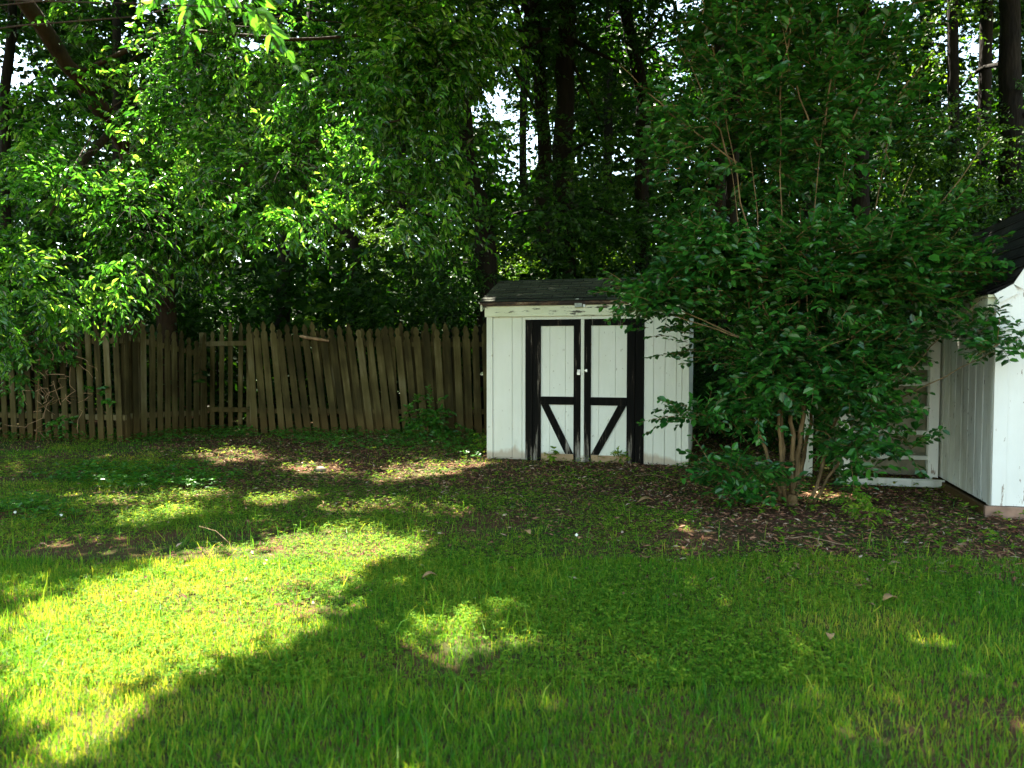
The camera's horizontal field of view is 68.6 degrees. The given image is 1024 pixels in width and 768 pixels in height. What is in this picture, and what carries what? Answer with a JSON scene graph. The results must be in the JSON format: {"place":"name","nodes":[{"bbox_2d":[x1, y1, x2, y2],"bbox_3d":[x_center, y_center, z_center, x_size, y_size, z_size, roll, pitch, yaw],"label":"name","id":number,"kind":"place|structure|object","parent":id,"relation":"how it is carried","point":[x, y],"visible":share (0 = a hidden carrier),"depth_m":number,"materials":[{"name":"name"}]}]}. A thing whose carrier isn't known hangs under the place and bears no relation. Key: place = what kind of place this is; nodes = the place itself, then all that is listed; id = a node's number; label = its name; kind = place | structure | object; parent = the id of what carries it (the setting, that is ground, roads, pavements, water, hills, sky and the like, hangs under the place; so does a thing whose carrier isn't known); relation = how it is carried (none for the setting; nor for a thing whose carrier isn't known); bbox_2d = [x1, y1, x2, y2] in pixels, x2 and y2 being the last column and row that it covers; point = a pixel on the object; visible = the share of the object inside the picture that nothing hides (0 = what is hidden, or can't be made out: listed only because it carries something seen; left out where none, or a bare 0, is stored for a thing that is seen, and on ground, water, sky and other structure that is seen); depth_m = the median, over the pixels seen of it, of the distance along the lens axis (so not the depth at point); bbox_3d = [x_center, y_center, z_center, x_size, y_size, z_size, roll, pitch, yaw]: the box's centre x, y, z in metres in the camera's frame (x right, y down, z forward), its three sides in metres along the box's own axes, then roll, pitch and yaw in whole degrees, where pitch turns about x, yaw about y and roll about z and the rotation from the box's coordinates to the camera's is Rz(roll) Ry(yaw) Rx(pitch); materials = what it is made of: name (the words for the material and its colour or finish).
{"place":"outdoors","nodes":[
{"label":"outdoors","id":0,"kind":"place"},
{"bbox_2d":[0,383,1023,767],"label":"ground","id":1,"kind":"structure","parent":0,"point":[72,551],"depth_m":4.52,"materials":[{"name":"green plant"}]},
{"bbox_2d":[0,302,115,441],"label":"climbing vine","id":2,"kind":"object","parent":1,"relation":"on","point":[43,363],"visible":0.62,"depth_m":12.06,"materials":[{"name":"green plant"}]},
{"bbox_2d":[4,331,96,442],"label":"vine tendrils","id":3,"kind":"object","parent":2,"relation":"hanging from","point":[41,388],"visible":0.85,"depth_m":12.03,"materials":[{"name":"plant"}]},
{"bbox_2d":[0,316,130,441],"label":"picket fence","id":4,"kind":"object","parent":1,"relation":"on","point":[121,417],"visible":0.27,"depth_m":12.33,"materials":[{"name":"brown wood"}]},
{"bbox_2d":[0,280,142,419],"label":"understorey bush","id":5,"kind":"object","parent":1,"relation":"on","point":[83,352],"visible":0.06,"depth_m":14.69,"materials":[{"name":"green plant"}]},
{"bbox_2d":[0,0,154,425],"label":"woodland tree","id":6,"kind":"object","parent":1,"relation":"on","point":[11,35],"visible":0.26,"depth_m":14.92,"materials":[{"name":"green plant"}]},
{"bbox_2d":[11,0,265,284],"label":"woodland tree","id":7,"kind":"object","parent":1,"relation":"on","point":[116,36],"visible":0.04,"depth_m":23.52,"materials":[{"name":"green plant"}]},
{"bbox_2d":[79,272,230,377],"bbox_3d":[-7.379,-0.883,15.508,3.594,3.475,2.580,0,2,0],"label":"understorey bush","id":8,"kind":"object","parent":1,"relation":"on","point":[179,317],"visible":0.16,"depth_m":15.21,"materials":[{"name":"green plant"}]},
{"bbox_2d":[0,0,310,89],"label":"overhanging tree","id":9,"kind":"object","parent":1,"relation":"on","point":[262,18],"visible":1,"depth_m":3.24,"materials":[{"name":"green plant"}]},
{"bbox_2d":[121,319,205,439],"bbox_3d":[-6.044,-0.075,13.146,0.157,2.084,1.746,1,2,21],"label":"picket fence","id":10,"kind":"object","parent":1,"relation":"on","point":[139,415],"visible":0.81,"depth_m":12.96,"materials":[{"name":"brown wood"}]},
{"bbox_2d":[145,267,290,423],"bbox_3d":[-6.080,-0.802,15.375,2.826,3.332,2.632,0,2,0],"label":"understorey bush","id":11,"kind":"object","parent":1,"relation":"on","point":[215,309],"visible":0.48,"depth_m":15.06,"materials":[{"name":"green plant"}]},
{"bbox_2d":[200,526,235,587],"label":"dry stem","id":12,"kind":"object","parent":1,"relation":"on","point":[232,552],"visible":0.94,"depth_m":4.62,"materials":[{"name":"beige plant"}]},
{"bbox_2d":[199,321,249,431],"bbox_3d":[-5.320,-0.116,13.976,1.011,2.096,0.157,0,2,12],"label":"picket fence","id":13,"kind":"object","parent":1,"relation":"on","point":[230,409],"visible":0.73,"depth_m":14.03,"materials":[{"name":"brown wood"}]},
{"bbox_2d":[0,423,485,519],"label":"ground ivy","id":14,"kind":"object","parent":1,"relation":"on","point":[16,504],"visible":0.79,"depth_m":9.27,"materials":[{"name":"green plant"}]},
{"bbox_2d":[0,0,543,425],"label":"elm tree","id":15,"kind":"object","parent":1,"relation":"on","point":[398,52],"visible":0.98,"depth_m":8.77,"materials":[{"name":"green plant"}]},
{"bbox_2d":[219,266,336,335],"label":"understorey bush","id":16,"kind":"object","parent":1,"relation":"on","point":[272,301],"visible":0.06,"depth_m":21.82,"materials":[{"name":"green plant"}]},
{"bbox_2d":[176,0,379,407],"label":"woodland tree","id":17,"kind":"object","parent":1,"relation":"on","point":[282,259],"visible":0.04,"depth_m":18.70,"materials":[{"name":"green plant"}]},
{"bbox_2d":[231,0,403,395],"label":"woodland tree","id":18,"kind":"object","parent":1,"relation":"on","point":[310,46],"visible":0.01,"depth_m":25.68,"materials":[{"name":"green plant"}]},
{"bbox_2d":[313,466,325,471],"bbox_3d":[-2.375,1.058,9.261,0.165,0.084,0.120,0,2,0],"label":"pale stone","id":19,"kind":"object","parent":1,"relation":"on","point":[320,468],"visible":0.66,"depth_m":9.22,"materials":[{"name":"white stone"}]},
{"bbox_2d":[235,47,409,359],"bbox_3d":[-4.529,-3.530,17.849,4.381,8.626,4.700,0,2,0],"label":"woodland tree","id":20,"kind":"object","parent":1,"relation":"on","point":[354,242],"visible":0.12,"depth_m":17.77,"materials":[{"name":"green plant"}]},
{"bbox_2d":[291,278,377,346],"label":"understorey bush","id":21,"kind":"object","parent":1,"relation":"on","point":[320,323],"visible":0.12,"depth_m":19.48,"materials":[{"name":"green plant"}]},
{"bbox_2d":[246,321,486,433],"bbox_3d":[-2.570,-0.097,13.669,4.530,2.093,0.157,0,2,2],"label":"picket fence","id":22,"kind":"object","parent":1,"relation":"on","point":[424,364],"visible":0.85,"depth_m":13.61,"materials":[{"name":"brown wood"}]},
{"bbox_2d":[299,335,328,341],"bbox_3d":[-3.536,-0.815,13.410,0.529,0.131,0.080,0,2,0],"label":"stick","id":23,"kind":"object","parent":22,"relation":"attached to","point":[313,338],"visible":1,"depth_m":13.39,"materials":[{"name":"brown wood"}]},
{"bbox_2d":[317,201,416,290],"bbox_3d":[-4.338,-2.521,22.928,3.422,6.159,2.628,0,2,0],"label":"understorey bush","id":24,"kind":"object","parent":1,"relation":"on","point":[367,235],"visible":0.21,"depth_m":22.69,"materials":[{"name":"green plant"}]},
{"bbox_2d":[326,254,470,422],"bbox_3d":[-2.240,-0.922,15.525,3.056,3.558,2.623,0,2,0],"label":"understorey bush","id":25,"kind":"object","parent":1,"relation":"on","point":[366,319],"visible":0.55,"depth_m":15.11,"materials":[{"name":"green plant"}]},
{"bbox_2d":[309,100,488,393],"bbox_3d":[-4.063,-6.519,25.333,7.148,13.974,8.195,0,2,0],"label":"woodland tree","id":26,"kind":"object","parent":1,"relation":"on","point":[401,205],"visible":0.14,"depth_m":24.88,"materials":[{"name":"green plant"}]},
{"bbox_2d":[422,571,437,577],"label":"dead leaf","id":27,"kind":"object","parent":1,"relation":"on","point":[428,572],"visible":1,"depth_m":4.75,"materials":[{"name":"beige plant"}]},
{"bbox_2d":[397,385,466,438],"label":"bush","id":28,"kind":"object","parent":1,"relation":"on","point":[433,425],"visible":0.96,"depth_m":12.90,"materials":[{"name":"green plant"}]},
{"bbox_2d":[392,234,497,362],"bbox_3d":[-1.224,-1.057,14.948,2.197,3.867,2.531,-1,3,-28],"label":"understorey bush","id":29,"kind":"object","parent":1,"relation":"on","point":[447,283],"visible":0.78,"depth_m":14.55,"materials":[{"name":"green plant"}]},
{"bbox_2d":[285,0,632,425],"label":"woodland tree","id":30,"kind":"object","parent":1,"relation":"on","point":[489,223],"visible":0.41,"depth_m":14.86,"materials":[{"name":"green plant"}]},
{"bbox_2d":[0,210,955,439],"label":"undergrowth","id":31,"kind":"object","parent":1,"relation":"on","point":[300,303],"visible":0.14,"depth_m":15.45,"materials":[{"name":"green plant"}]},
{"bbox_2d":[470,433,486,451],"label":"leafy weed","id":32,"kind":"object","parent":1,"relation":"on","point":[481,445],"visible":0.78,"depth_m":10.92,"materials":[{"name":"green plant"}]},
{"bbox_2d":[0,426,976,533],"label":"broadleaf weeds","id":33,"kind":"object","parent":1,"relation":"on","point":[153,503],"visible":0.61,"depth_m":7.02,"materials":[{"name":"green plant"}]},
{"bbox_2d":[418,1,594,278],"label":"woodland tree","id":34,"kind":"object","parent":1,"relation":"on","point":[523,112],"visible":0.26,"depth_m":29.46,"materials":[{"name":"green plant"}]},
{"bbox_2d":[0,429,1023,767],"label":"grass","id":35,"kind":"structure","parent":1,"relation":"on","point":[12,687],"depth_m":3.48,"materials":[{"name":"green plant"}]},
{"bbox_2d":[0,470,1023,687],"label":"clover leaves","id":36,"kind":"object","parent":1,"relation":"on","point":[257,665],"visible":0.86,"depth_m":4.34,"materials":[{"name":"green plant"}]},
{"bbox_2d":[0,0,1023,385],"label":"woodland","id":37,"kind":"object","parent":1,"relation":"on","point":[336,52],"visible":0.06,"depth_m":32.08,"materials":[{"name":"green plant"}]},
{"bbox_2d":[0,426,1023,608],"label":"bark mulch","id":38,"kind":"object","parent":1,"relation":"on","point":[916,522],"visible":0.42,"depth_m":7.30,"materials":[{"name":"brown wood"}]},
{"bbox_2d":[784,536,844,544],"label":"fallen twig","id":39,"kind":"object","parent":38,"relation":"on","point":[814,538],"visible":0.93,"depth_m":5.73,"materials":[{"name":"brown wood"}]},
{"bbox_2d":[445,231,601,280],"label":"understorey bush","id":40,"kind":"object","parent":1,"relation":"on","point":[521,269],"visible":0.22,"depth_m":17.57,"materials":[{"name":"green plant"}]},
{"bbox_2d":[511,0,557,278],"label":"shade tree","id":41,"kind":"object","parent":1,"relation":"on","point":[543,147],"visible":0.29,"depth_m":17.98,"materials":[{"name":"brown plant"}]},
{"bbox_2d":[544,446,559,462],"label":"leafy weed","id":42,"kind":"object","parent":1,"relation":"on","point":[552,458],"visible":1,"depth_m":9.94,"materials":[{"name":"green plant"}]},
{"bbox_2d":[459,0,686,279],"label":"woodland tree","id":43,"kind":"object","parent":1,"relation":"on","point":[562,142],"visible":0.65,"depth_m":15.77,"materials":[{"name":"green plant"}]},
{"bbox_2d":[479,277,693,465],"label":"garden shed","id":44,"kind":"structure","parent":1,"relation":"on","point":[568,379],"depth_m":10.03,"materials":[{"name":"white wood"}]},
{"bbox_2d":[533,319,583,461],"bbox_3d":[0.623,0.118,10.083,0.698,1.965,0.065,1,2,15],"label":"door","id":45,"kind":"structure","parent":44,"relation":"in","point":[558,345],"depth_m":10.09,"materials":[{"name":"wood"}]},
{"bbox_2d":[575,298,584,306],"bbox_3d":[0.898,-1.073,9.908,0.138,0.122,0.050,1,2,15],"label":"sensor light","id":46,"kind":"object","parent":44,"relation":"attached to","point":[579,305],"visible":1,"depth_m":9.89,"materials":[{"name":"grey plastic"}]},
{"bbox_2d":[583,319,634,463],"bbox_3d":[1.278,0.125,9.913,0.689,1.965,0.046,1,2,15],"label":"door","id":47,"kind":"structure","parent":44,"relation":"in","point":[609,353],"depth_m":9.91,"materials":[{"name":"wood"}]},
{"bbox_2d":[178,435,1023,556],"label":"seedlings","id":48,"kind":"object","parent":1,"relation":"on","point":[877,520],"visible":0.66,"depth_m":8.26,"materials":[{"name":"green plant"}]},
{"bbox_2d":[576,238,656,277],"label":"understorey bush","id":49,"kind":"object","parent":1,"relation":"on","point":[629,265],"visible":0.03,"depth_m":17.98,"materials":[{"name":"green plant"}]},
{"bbox_2d":[528,0,710,277],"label":"woodland tree","id":50,"kind":"object","parent":1,"relation":"on","point":[608,130],"visible":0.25,"depth_m":31.35,"materials":[{"name":"green plant"}]},
{"bbox_2d":[610,446,629,463],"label":"leafy weed","id":51,"kind":"object","parent":1,"relation":"on","point":[614,453],"visible":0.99,"depth_m":9.79,"materials":[{"name":"green plant"}]},
{"bbox_2d":[526,0,751,277],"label":"woodland tree","id":52,"kind":"object","parent":1,"relation":"on","point":[639,75],"visible":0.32,"depth_m":16.65,"materials":[{"name":"green plant"}]},
{"bbox_2d":[638,496,654,501],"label":"dead leaf","id":53,"kind":"object","parent":1,"relation":"on","point":[643,497],"visible":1,"depth_m":7.19,"materials":[{"name":"brown plant"}]},
{"bbox_2d":[697,529,712,531],"bbox_3d":[1.566,1.198,6.096,0.165,0.025,0.100,0,2,0],"label":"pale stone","id":54,"kind":"object","parent":1,"relation":"on","point":[704,530],"visible":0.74,"depth_m":6.08,"materials":[{"name":"beige stone"}]},
{"bbox_2d":[607,0,826,422],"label":"woodland tree","id":55,"kind":"object","parent":1,"relation":"on","point":[717,49],"visible":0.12,"depth_m":16.14,"materials":[{"name":"green plant"}]},
{"bbox_2d":[693,319,748,399],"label":"understorey bush","id":56,"kind":"object","parent":1,"relation":"on","point":[703,355],"depth_m":18.67,"materials":[{"name":"green plant"}]},
{"bbox_2d":[692,320,775,443],"bbox_3d":[3.492,0.129,13.008,2.369,2.427,2.704,0,2,0],"label":"understorey bush","id":57,"kind":"object","parent":1,"relation":"on","point":[702,383],"visible":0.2,"depth_m":12.66,"materials":[{"name":"green plant"}]},
{"bbox_2d":[693,345,833,454],"bbox_3d":[4.033,0.334,11.487,2.446,2.611,2.621,0,2,0],"label":"understorey bush","id":58,"kind":"object","parent":1,"relation":"on","point":[769,442],"visible":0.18,"depth_m":11.16,"materials":[{"name":"green plant"}]},
{"bbox_2d":[694,251,855,389],"bbox_3d":[5.659,-1.022,15.969,5.286,4.074,2.646,0,2,0],"label":"understorey bush","id":59,"kind":"object","parent":1,"relation":"on","point":[702,345],"depth_m":15.94,"materials":[{"name":"green plant"}]},
{"bbox_2d":[662,0,928,374],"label":"woodland tree","id":60,"kind":"object","parent":1,"relation":"on","point":[729,191],"visible":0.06,"depth_m":16.78,"materials":[{"name":"green plant"}]},
{"bbox_2d":[588,0,1023,508],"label":"crape myrtle","id":61,"kind":"object","parent":1,"relation":"on","point":[827,296],"visible":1,"depth_m":6.88,"materials":[{"name":"green plant"}]},
{"bbox_2d":[650,2,993,276],"bbox_3d":[11.164,-8.258,27.694,13.652,17.293,6.134,0,2,0],"label":"woodland tree","id":62,"kind":"object","parent":1,"relation":"on","point":[805,211],"visible":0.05,"depth_m":27.64,"materials":[{"name":"green plant"}]},
{"bbox_2d":[826,632,834,639],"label":"dead leaf","id":63,"kind":"object","parent":1,"relation":"on","point":[829,635],"visible":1,"depth_m":3.72,"materials":[{"name":"beige plant"}]},
{"bbox_2d":[830,483,877,515],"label":"leafy weed","id":64,"kind":"object","parent":1,"relation":"on","point":[860,495],"visible":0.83,"depth_m":6.58,"materials":[{"name":"green plant"}]},
{"bbox_2d":[840,497,891,529],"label":"leafy weed","id":65,"kind":"object","parent":1,"relation":"on","point":[865,508],"visible":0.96,"depth_m":6.18,"materials":[{"name":"green plant"}]},
{"bbox_2d":[803,302,941,478],"bbox_3d":[4.115,0.087,8.683,1.360,2.060,0.565,1,2,15],"label":"slatted screen","id":66,"kind":"object","parent":1,"relation":"on","point":[931,456],"visible":0.22,"depth_m":8.74,"materials":[{"name":"white wood"}]},
{"bbox_2d":[753,0,1011,254],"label":"woodland tree","id":67,"kind":"object","parent":1,"relation":"on","point":[863,201],"visible":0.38,"depth_m":19.10,"materials":[{"name":"green plant"}]},
{"bbox_2d":[883,593,897,600],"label":"dead leaf","id":68,"kind":"object","parent":1,"relation":"on","point":[887,595],"visible":1,"depth_m":4.28,"materials":[{"name":"beige plant"}]},
{"bbox_2d":[846,476,944,487],"bbox_3d":[4.093,1.059,8.095,1.040,0.085,0.085,1,2,15],"label":"timber rail","id":69,"kind":"object","parent":1,"relation":"on","point":[928,483],"visible":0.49,"depth_m":8.07,"materials":[{"name":"white wood"}]},
{"bbox_2d":[796,0,997,230],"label":"woodland tree","id":70,"kind":"object","parent":1,"relation":"on","point":[921,19],"visible":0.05,"depth_m":31.92,"materials":[{"name":"green plant"}]},
{"bbox_2d":[852,0,1023,246],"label":"woodland tree","id":71,"kind":"object","parent":1,"relation":"on","point":[952,57],"visible":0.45,"depth_m":20.31,"materials":[{"name":"green plant"}]},
{"bbox_2d":[891,0,1023,233],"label":"woodland tree","id":72,"kind":"object","parent":1,"relation":"on","point":[1010,80],"visible":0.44,"depth_m":19.52,"materials":[{"name":"green plant"}]},
{"bbox_2d":[905,0,1023,239],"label":"woodland tree","id":73,"kind":"object","parent":1,"relation":"on","point":[985,26],"visible":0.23,"depth_m":20.98,"materials":[{"name":"green plant"}]},
{"bbox_2d":[914,210,1023,519],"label":"barn shed","id":74,"kind":"structure","parent":1,"relation":"on","point":[981,445],"depth_m":6.91,"materials":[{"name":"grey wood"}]},
{"bbox_2d":[919,176,1023,257],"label":"understorey bush","id":75,"kind":"object","parent":1,"relation":"on","point":[1006,210],"visible":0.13,"depth_m":14.69,"materials":[{"name":"green plant"}]},
{"bbox_2d":[0,0,1023,318],"label":"sky","id":76,"kind":"structure","parent":0,"point":[974,49],"materials":[{"name":"white"}]}
]}

